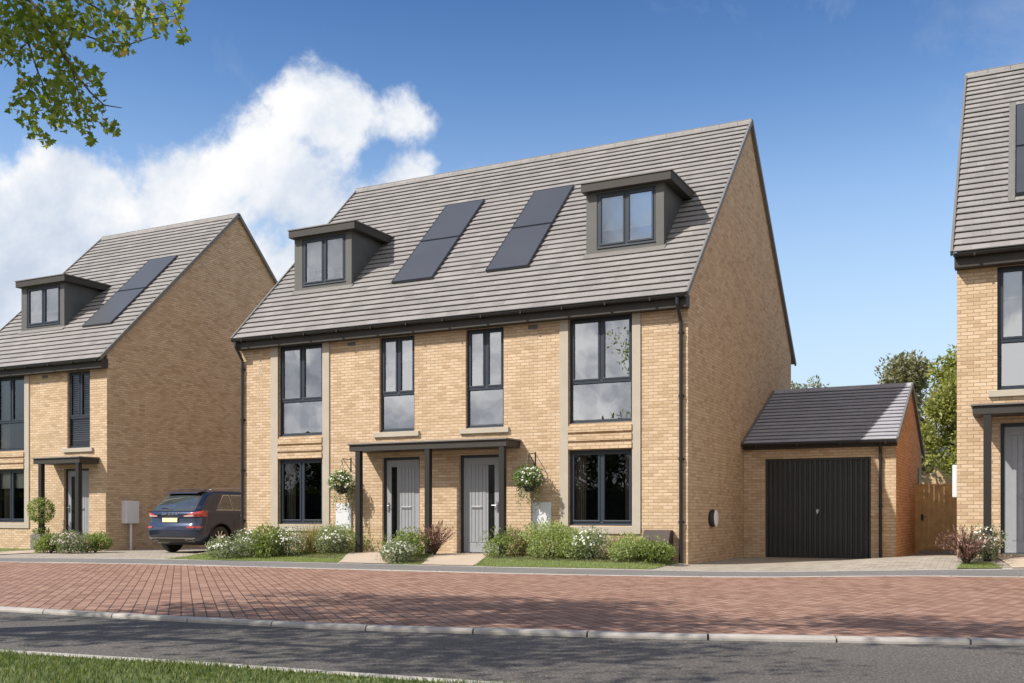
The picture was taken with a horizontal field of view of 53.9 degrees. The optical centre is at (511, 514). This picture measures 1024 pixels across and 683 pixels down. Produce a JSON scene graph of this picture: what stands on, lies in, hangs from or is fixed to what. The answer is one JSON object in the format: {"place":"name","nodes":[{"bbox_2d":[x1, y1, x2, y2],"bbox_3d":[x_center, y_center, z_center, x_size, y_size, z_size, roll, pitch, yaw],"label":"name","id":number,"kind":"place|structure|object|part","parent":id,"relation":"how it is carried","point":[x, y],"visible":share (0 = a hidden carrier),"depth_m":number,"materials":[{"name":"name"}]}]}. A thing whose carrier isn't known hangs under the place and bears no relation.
{"place":"outdoors","nodes":[
{"label":"outdoors","id":0,"kind":"place"},
{"bbox_2d":[0,548,29,551],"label":"front lawn","id":1,"kind":"structure","parent":0,"point":[3,549],"depth_m":28.84,"materials":[{"name":"green plant"}]},
{"bbox_2d":[0,547,1001,568],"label":"lawn grass","id":2,"kind":"structure","parent":1,"relation":"on","point":[303,559],"depth_m":20.12,"materials":[{"name":"green plant"}]},
{"bbox_2d":[0,549,72,553],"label":"path","id":3,"kind":"structure","parent":0,"point":[16,552],"depth_m":26.26,"materials":[{"name":"beige concrete"}]},
{"bbox_2d":[25,497,55,549],"bbox_3d":[-13.216,0.242,28.277,0.786,1.517,0.813,0,0,27],"label":"ball tree","id":4,"kind":"object","parent":3,"relation":"on","point":[34,501],"visible":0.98,"depth_m":28.15,"materials":[{"name":"green plant"}]},
{"bbox_2d":[170,553,347,562],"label":"front lawn","id":5,"kind":"structure","parent":0,"point":[271,559],"depth_m":22.07,"materials":[{"name":"green plant"}]},
{"bbox_2d":[205,534,246,558],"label":"flowering shrub","id":6,"kind":"object","parent":5,"relation":"on","point":[229,544],"visible":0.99,"depth_m":22.35,"materials":[{"name":"green plant"}]},
{"bbox_2d":[231,525,270,557],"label":"flowering shrub","id":7,"kind":"object","parent":5,"relation":"on","point":[244,538],"visible":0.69,"depth_m":22.47,"materials":[{"name":"green plant"}]},
{"bbox_2d":[249,521,287,557],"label":"shrub","id":8,"kind":"object","parent":5,"relation":"on","point":[265,538],"visible":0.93,"depth_m":22.36,"materials":[{"name":"green plant"}]},
{"bbox_2d":[199,550,344,557],"bbox_3d":[-5.202,0.886,23.288,3.850,0.082,1.720,0,0,27],"label":"soil bed","id":9,"kind":"object","parent":5,"relation":"on","point":[338,554],"visible":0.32,"depth_m":22.57,"materials":[{"name":"brown soil"}]},
{"bbox_2d":[234,529,262,552],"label":"grass clump","id":10,"kind":"object","parent":9,"relation":"on","point":[247,542],"visible":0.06,"depth_m":23.50,"materials":[{"name":"green plant"}]},
{"bbox_2d":[266,526,310,554],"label":"flowering shrub","id":11,"kind":"object","parent":9,"relation":"on","point":[288,540],"visible":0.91,"depth_m":22.43,"materials":[{"name":"green plant"}]},
{"bbox_2d":[294,520,326,552],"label":"grass clump","id":12,"kind":"object","parent":9,"relation":"on","point":[311,547],"visible":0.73,"depth_m":22.84,"materials":[{"name":"plant"}]},
{"bbox_2d":[313,521,355,554],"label":"flowering shrub","id":13,"kind":"object","parent":9,"relation":"on","point":[338,539],"visible":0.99,"depth_m":22.47,"materials":[{"name":"green plant"}]},
{"bbox_2d":[314,524,371,552],"bbox_3d":[-3.953,0.537,23.203,1.454,0.689,1.363,0,0,27],"label":"shrub","id":14,"kind":"object","parent":9,"relation":"on","point":[353,537],"visible":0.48,"depth_m":22.95,"materials":[{"name":"green plant"}]},
{"bbox_2d":[0,648,524,682],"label":"grass verge ground","id":15,"kind":"structure","parent":0,"point":[169,675],"depth_m":6.11,"materials":[{"name":"green plant"}]},
{"bbox_2d":[0,0,191,149],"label":"overhanging tree","id":16,"kind":"object","parent":15,"relation":"on","point":[19,18],"visible":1,"depth_m":7.84,"materials":[{"name":"green plant"}]},
{"bbox_2d":[339,551,398,562],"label":"path","id":17,"kind":"structure","parent":0,"point":[362,557],"depth_m":21.55,"materials":[{"name":"beige concrete"}]},
{"bbox_2d":[372,527,396,560],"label":"shrub","id":18,"kind":"object","parent":17,"relation":"on","point":[382,544],"visible":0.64,"depth_m":21.07,"materials":[{"name":"green plant"}]},
{"bbox_2d":[390,554,431,564],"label":"front lawn","id":19,"kind":"structure","parent":0,"point":[422,561],"depth_m":20.42,"materials":[{"name":"green plant"}]},
{"bbox_2d":[397,553,427,562],"bbox_3d":[-2.057,0.909,21.453,0.507,0.128,2.362,0,0,4],"label":"soil bed","id":20,"kind":"object","parent":19,"relation":"on","point":[413,559],"visible":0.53,"depth_m":20.98,"materials":[{"name":"brown soil"}]},
{"bbox_2d":[380,538,417,563],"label":"flowering shrub","id":21,"kind":"object","parent":20,"relation":"on","point":[398,549],"visible":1,"depth_m":20.46,"materials":[{"name":"green plant"}]},
{"bbox_2d":[391,525,431,558],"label":"shrub","id":22,"kind":"object","parent":20,"relation":"on","point":[416,542],"visible":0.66,"depth_m":21.32,"materials":[{"name":"green plant"}]},
{"bbox_2d":[415,520,456,554],"bbox_3d":[-1.658,0.477,21.599,1.069,0.792,0.958,0,0,27],"label":"purple shrub","id":23,"kind":"object","parent":20,"relation":"on","point":[434,546],"visible":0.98,"depth_m":21.52,"materials":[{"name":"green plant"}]},
{"bbox_2d":[422,553,488,565],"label":"path","id":24,"kind":"structure","parent":0,"point":[472,559],"depth_m":20.75,"materials":[{"name":"beige concrete"}]},
{"bbox_2d":[0,562,1023,638],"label":"block paving","id":25,"kind":"structure","parent":0,"point":[936,606],"depth_m":11.92,"materials":[{"name":"red brick"}]},
{"bbox_2d":[37,562,1022,576],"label":"kerb edging","id":26,"kind":"object","parent":25,"relation":"on","point":[535,573],"visible":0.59,"depth_m":17.05,"materials":[{"name":"concrete"}]},
{"bbox_2d":[0,611,1023,682],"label":"road","id":27,"kind":"structure","parent":0,"point":[523,658],"depth_m":7.56,"materials":[{"name":"grey asphalt"}]},
{"bbox_2d":[0,547,1023,570],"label":"driveway","id":28,"kind":"structure","parent":0,"point":[926,560],"depth_m":19.31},
{"bbox_2d":[30,533,69,552],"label":"shrub","id":29,"kind":"object","parent":28,"relation":"on","point":[44,542],"visible":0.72,"depth_m":26.13,"materials":[{"name":"green plant"}]},
{"bbox_2d":[50,529,89,553],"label":"flowering shrub","id":30,"kind":"object","parent":28,"relation":"on","point":[74,539],"visible":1,"depth_m":25.94,"materials":[{"name":"green plant"}]},
{"bbox_2d":[78,530,113,552],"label":"shrub","id":31,"kind":"object","parent":28,"relation":"on","point":[95,546],"visible":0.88,"depth_m":26.50,"materials":[{"name":"green plant"}]},
{"bbox_2d":[148,488,240,551],"bbox_3d":[-7.820,0.136,28.096,2.160,1.729,4.679,0,0,27],"label":"parked car","id":32,"kind":"object","parent":28,"relation":"on","point":[179,518],"visible":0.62,"depth_m":26.25,"materials":[{"name":"blue paint"}]},
{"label":"rear window","id":33,"kind":"part","parent":32,"relation":"part of","materials":[{"name":"grey glass"}]},
{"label":"side window","id":34,"kind":"part","parent":32,"relation":"part of","materials":[{"name":"brown glass"}]},
{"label":"side window","id":35,"kind":"part","parent":32,"relation":"part of","materials":[{"name":"brown glass"}]},
{"bbox_2d":[741,382,924,558],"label":"garage","id":36,"kind":"structure","parent":28,"relation":"on","point":[831,472],"depth_m":23.43,"materials":[{"name":"brick"}]},
{"bbox_2d":[768,459,868,558],"bbox_3d":[7.041,-0.155,23.204,2.340,2.290,0.090,0,0,27],"label":"garage door","id":37,"kind":"structure","parent":36,"relation":"in","point":[817,508],"depth_m":23.19,"materials":[{"name":"paint"}]},
{"bbox_2d":[918,468,920,483],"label":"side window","id":38,"kind":"structure","parent":36,"relation":"in","point":[919,470],"depth_m":27.29,"materials":[{"name":"grey glass"}]},
{"bbox_2d":[915,483,956,552],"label":"timber gate","id":39,"kind":"structure","parent":28,"relation":"on","point":[935,509],"depth_m":26.19,"materials":[{"name":"brown wood"}]},
{"bbox_2d":[0,558,1023,576],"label":"footpath","id":40,"kind":"structure","parent":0,"point":[1003,572],"depth_m":18.07,"materials":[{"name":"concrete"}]},
{"bbox_2d":[96,558,985,576],"bbox_3d":[-1.734,0.922,20.054,47.660,0.359,1.597,0,0,16],"label":"path edging","id":41,"kind":"object","parent":40,"relation":"on","point":[572,568],"visible":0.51,"depth_m":18.52,"materials":[{"name":"concrete"}]},
{"bbox_2d":[0,0,1023,416],"label":"sky","id":42,"kind":"structure","parent":0,"point":[274,113],"materials":[{"name":"blue"}]},
{"bbox_2d":[474,556,676,568],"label":"front lawn","id":43,"kind":"structure","parent":0,"point":[515,563],"depth_m":19.48,"materials":[{"name":"green plant"}]},
{"bbox_2d":[492,554,676,565],"bbox_3d":[1.215,0.900,20.410,4.100,0.110,1.070,0,0,27],"label":"soil bed","id":44,"kind":"object","parent":43,"relation":"on","point":[605,559],"visible":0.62,"depth_m":19.98,"materials":[{"name":"brown soil"}]},
{"bbox_2d":[476,525,530,556],"bbox_3d":[-0.196,0.542,21.050,1.106,0.706,1.144,0,0,27],"label":"shrub","id":45,"kind":"object","parent":44,"relation":"on","point":[497,541],"visible":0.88,"depth_m":20.86,"materials":[{"name":"green plant"}]},
{"bbox_2d":[510,526,536,555],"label":"grass clump","id":46,"kind":"object","parent":44,"relation":"on","point":[520,549],"visible":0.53,"depth_m":20.97,"materials":[{"name":"green plant"}]},
{"bbox_2d":[516,518,582,557],"bbox_3d":[0.816,0.476,20.695,1.498,0.831,1.466,0,0,27],"label":"shrub","id":47,"kind":"object","parent":44,"relation":"on","point":[537,541],"visible":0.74,"depth_m":20.39,"materials":[{"name":"green plant"}]},
{"bbox_2d":[549,529,602,558],"bbox_3d":[1.289,0.573,20.298,1.136,0.642,1.035,0,0,27],"label":"shrub","id":48,"kind":"object","parent":44,"relation":"on","point":[569,552],"visible":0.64,"depth_m":20.04,"materials":[{"name":"green plant"}]},
{"bbox_2d":[570,525,615,559],"bbox_3d":[1.634,0.551,20.029,0.957,0.704,0.888,0,0,27],"label":"flowering shrub","id":49,"kind":"object","parent":44,"relation":"on","point":[600,537],"visible":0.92,"depth_m":19.85,"materials":[{"name":"green plant"}]},
{"bbox_2d":[603,530,627,557],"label":"grass clump","id":50,"kind":"object","parent":44,"relation":"on","point":[613,541],"visible":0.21,"depth_m":20.04,"materials":[{"name":"green plant"}]},
{"bbox_2d":[605,531,648,560],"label":"shrub","id":51,"kind":"object","parent":44,"relation":"on","point":[624,548],"visible":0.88,"depth_m":19.41,"materials":[{"name":"green plant"}]},
{"bbox_2d":[633,535,677,562],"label":"shrub","id":52,"kind":"object","parent":44,"relation":"on","point":[652,548],"visible":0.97,"depth_m":19.25,"materials":[{"name":"green plant"}]},
{"bbox_2d":[958,562,1000,567],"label":"front lawn","id":53,"kind":"structure","parent":0,"point":[977,564],"depth_m":16.78,"materials":[{"name":"green plant"}]},
{"bbox_2d":[935,524,1003,563],"bbox_3d":[7.672,0.493,16.923,1.093,0.702,1.113,0,0,27],"label":"purple shrub","id":54,"kind":"object","parent":53,"relation":"on","point":[966,554],"visible":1,"depth_m":16.89,"materials":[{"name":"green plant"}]},
{"bbox_2d":[965,523,1007,559],"bbox_3d":[8.115,0.458,17.301,0.738,0.684,0.731,0,0,27],"label":"flowering shrub","id":55,"kind":"object","parent":53,"relation":"on","point":[994,551],"visible":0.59,"depth_m":17.16,"materials":[{"name":"green plant"}]},
{"bbox_2d":[998,557,1023,567],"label":"path","id":56,"kind":"structure","parent":0,"point":[1015,562],"depth_m":16.98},
{"label":"ground","id":57,"kind":"structure","parent":0,"visible":0},
{"bbox_2d":[0,213,277,550],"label":"detached house","id":58,"kind":"structure","parent":57,"relation":"on","point":[120,390],"depth_m":30.09,"materials":[{"name":"brick"}]},
{"bbox_2d":[0,376,23,450],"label":"window","id":59,"kind":"structure","parent":58,"relation":"in","point":[9,383],"depth_m":30.16,"materials":[{"name":"black glass"}]},
{"bbox_2d":[0,469,23,521],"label":"window","id":60,"kind":"structure","parent":58,"relation":"in","point":[10,480],"depth_m":29.99,"materials":[{"name":"black glass"}]},
{"bbox_2d":[26,284,59,327],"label":"dormer window","id":61,"kind":"structure","parent":58,"relation":"in","point":[43,300],"depth_m":30.79,"materials":[{"name":"clear glass"}]},
{"bbox_2d":[67,470,88,538],"bbox_3d":[-12.322,-0.220,28.653,0.902,2.081,0.139,0,0,27],"label":"door","id":62,"kind":"structure","parent":58,"relation":"in","point":[71,474],"depth_m":28.59,"materials":[{"name":"grey glass"}]},
{"bbox_2d":[70,371,89,447],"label":"window","id":63,"kind":"structure","parent":58,"relation":"in","point":[81,374],"depth_m":28.66,"materials":[{"name":"black glass"}]},
{"bbox_2d":[0,649,501,682],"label":"verge kerb","id":64,"kind":"structure","parent":57,"relation":"on","point":[295,669],"depth_m":6.34,"materials":[{"name":"concrete"}]},
{"bbox_2d":[0,606,1023,645],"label":"kerb","id":65,"kind":"structure","parent":57,"relation":"on","point":[699,636],"depth_m":8.68,"materials":[{"name":"concrete"}]},
{"bbox_2d":[230,118,795,563],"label":"semi detached house","id":66,"kind":"structure","parent":57,"relation":"on","point":[598,336],"depth_m":22.89,"materials":[{"name":"brick"}]},
{"bbox_2d":[280,344,321,436],"bbox_3d":[-5.007,-2.947,24.394,1.340,2.295,0.290,0,0,27],"label":"window","id":67,"kind":"structure","parent":66,"relation":"in","point":[291,400],"depth_m":24.55,"materials":[{"name":"black glass"}]},
{"bbox_2d":[280,459,321,523],"bbox_3d":[-5.007,-0.512,24.394,1.340,1.665,0.290,0,0,27],"label":"window","id":68,"kind":"structure","parent":66,"relation":"in","point":[291,464],"depth_m":24.55,"materials":[{"name":"black glass"}]},
{"bbox_2d":[302,233,345,286],"bbox_3d":[-4.588,-6.325,25.544,1.650,1.310,0.740,0,0,27],"label":"dormer window","id":69,"kind":"structure","parent":66,"relation":"in","point":[324,253],"depth_m":25.25,"materials":[{"name":"clear glass"}]},
{"bbox_2d":[327,463,354,512],"bbox_3d":[-3.935,-0.632,23.241,0.676,1.179,0.656,0,0,27],"label":"hanging basket","id":70,"kind":"object","parent":66,"relation":"hanging from","point":[344,482],"visible":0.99,"depth_m":23.16,"materials":[{"name":"green plant"}]},
{"bbox_2d":[381,335,413,431],"bbox_3d":[-2.580,-2.990,23.089,0.950,2.180,0.149,0,0,27],"label":"window","id":71,"kind":"structure","parent":66,"relation":"in","point":[393,349],"depth_m":23.11,"materials":[{"name":"black glass"}]},
{"bbox_2d":[387,459,418,546],"bbox_3d":[-2.493,-0.220,23.016,0.892,2.081,0.139,0,0,27],"label":"door","id":72,"kind":"structure","parent":66,"relation":"in","point":[402,475],"depth_m":23.02,"materials":[{"name":"grey paint"}]},
{"bbox_2d":[464,457,498,552],"bbox_3d":[-0.668,-0.220,22.094,0.902,2.081,0.139,0,0,27],"label":"door","id":73,"kind":"structure","parent":66,"relation":"in","point":[481,475],"depth_m":22.10,"materials":[{"name":"grey paint"}]},
{"bbox_2d":[467,327,503,427],"bbox_3d":[-0.549,-2.990,22.063,0.940,2.180,0.149,0,0,27],"label":"window","id":74,"kind":"structure","parent":66,"relation":"in","point":[485,342],"depth_m":22.05,"materials":[{"name":"clear glass"}]},
{"bbox_2d":[511,457,543,512],"bbox_3d":[0.335,-0.631,21.103,0.706,1.181,0.695,0,0,27],"label":"hanging basket","id":75,"kind":"object","parent":66,"relation":"hanging from","point":[526,484],"visible":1,"depth_m":20.99,"materials":[{"name":"green plant"}]},
{"bbox_2d":[569,314,631,423],"bbox_3d":[1.897,-2.947,20.906,1.410,2.295,0.290,0,0,27],"label":"window","id":76,"kind":"structure","parent":66,"relation":"in","point":[577,326],"depth_m":20.94,"materials":[{"name":"clear glass"}]},
{"bbox_2d":[570,449,631,525],"bbox_3d":[1.897,-0.512,20.906,1.410,1.665,0.290,0,0,27],"label":"window","id":77,"kind":"structure","parent":66,"relation":"in","point":[577,459],"depth_m":20.86,"materials":[{"name":"clear glass"}]},
{"bbox_2d":[597,185,655,248],"bbox_3d":[2.570,-6.325,21.928,1.650,1.310,0.740,0,0,27],"label":"dormer window","id":78,"kind":"structure","parent":66,"relation":"in","point":[625,210],"depth_m":21.63,"materials":[{"name":"clear glass"}]},
{"bbox_2d":[791,380,803,388],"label":"tree","id":79,"kind":"object","parent":57,"relation":"on","point":[798,385],"visible":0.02,"depth_m":50.80,"materials":[{"name":"green plant"}]},
{"bbox_2d":[802,375,828,387],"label":"tree","id":80,"kind":"object","parent":57,"relation":"on","point":[810,385],"visible":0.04,"depth_m":45.17,"materials":[{"name":"green plant"}]},
{"bbox_2d":[874,349,944,478],"bbox_3d":[14.799,-2.595,38.714,3.308,7.499,3.667,0,0,-10],"label":"tree","id":81,"kind":"object","parent":57,"relation":"on","point":[912,368],"visible":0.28,"depth_m":37.98,"materials":[{"name":"green plant"}]},
{"bbox_2d":[918,383,943,416],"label":"tree","id":82,"kind":"object","parent":57,"relation":"on","point":[930,390],"visible":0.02,"depth_m":44.87,"materials":[{"name":"green plant"}]},
{"bbox_2d":[921,417,954,483],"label":"brick outhouse","id":83,"kind":"structure","parent":57,"relation":"on","point":[937,476],"depth_m":40.04,"materials":[{"name":"brick"}]},
{"bbox_2d":[920,344,956,477],"bbox_3d":[15.700,-2.489,34.498,3.820,7.286,3.686,0,0,27],"label":"tree","id":84,"kind":"object","parent":57,"relation":"on","point":[941,409],"visible":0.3,"depth_m":34.50,"materials":[{"name":"green plant"}]},
{"bbox_2d":[950,62,1023,561],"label":"detached house","id":85,"kind":"structure","parent":57,"relation":"on","point":[987,240],"depth_m":17.91,"materials":[{"name":"brick"}]},
{"bbox_2d":[997,265,1023,389],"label":"window","id":86,"kind":"structure","parent":85,"relation":"in","point":[1010,279],"depth_m":17.75,"materials":[{"name":"black glass"}]},
{"bbox_2d":[1004,426,1023,552],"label":"door","id":87,"kind":"structure","parent":85,"relation":"in","point":[1013,436],"depth_m":17.66,"materials":[{"name":"grey paint"}]}
]}

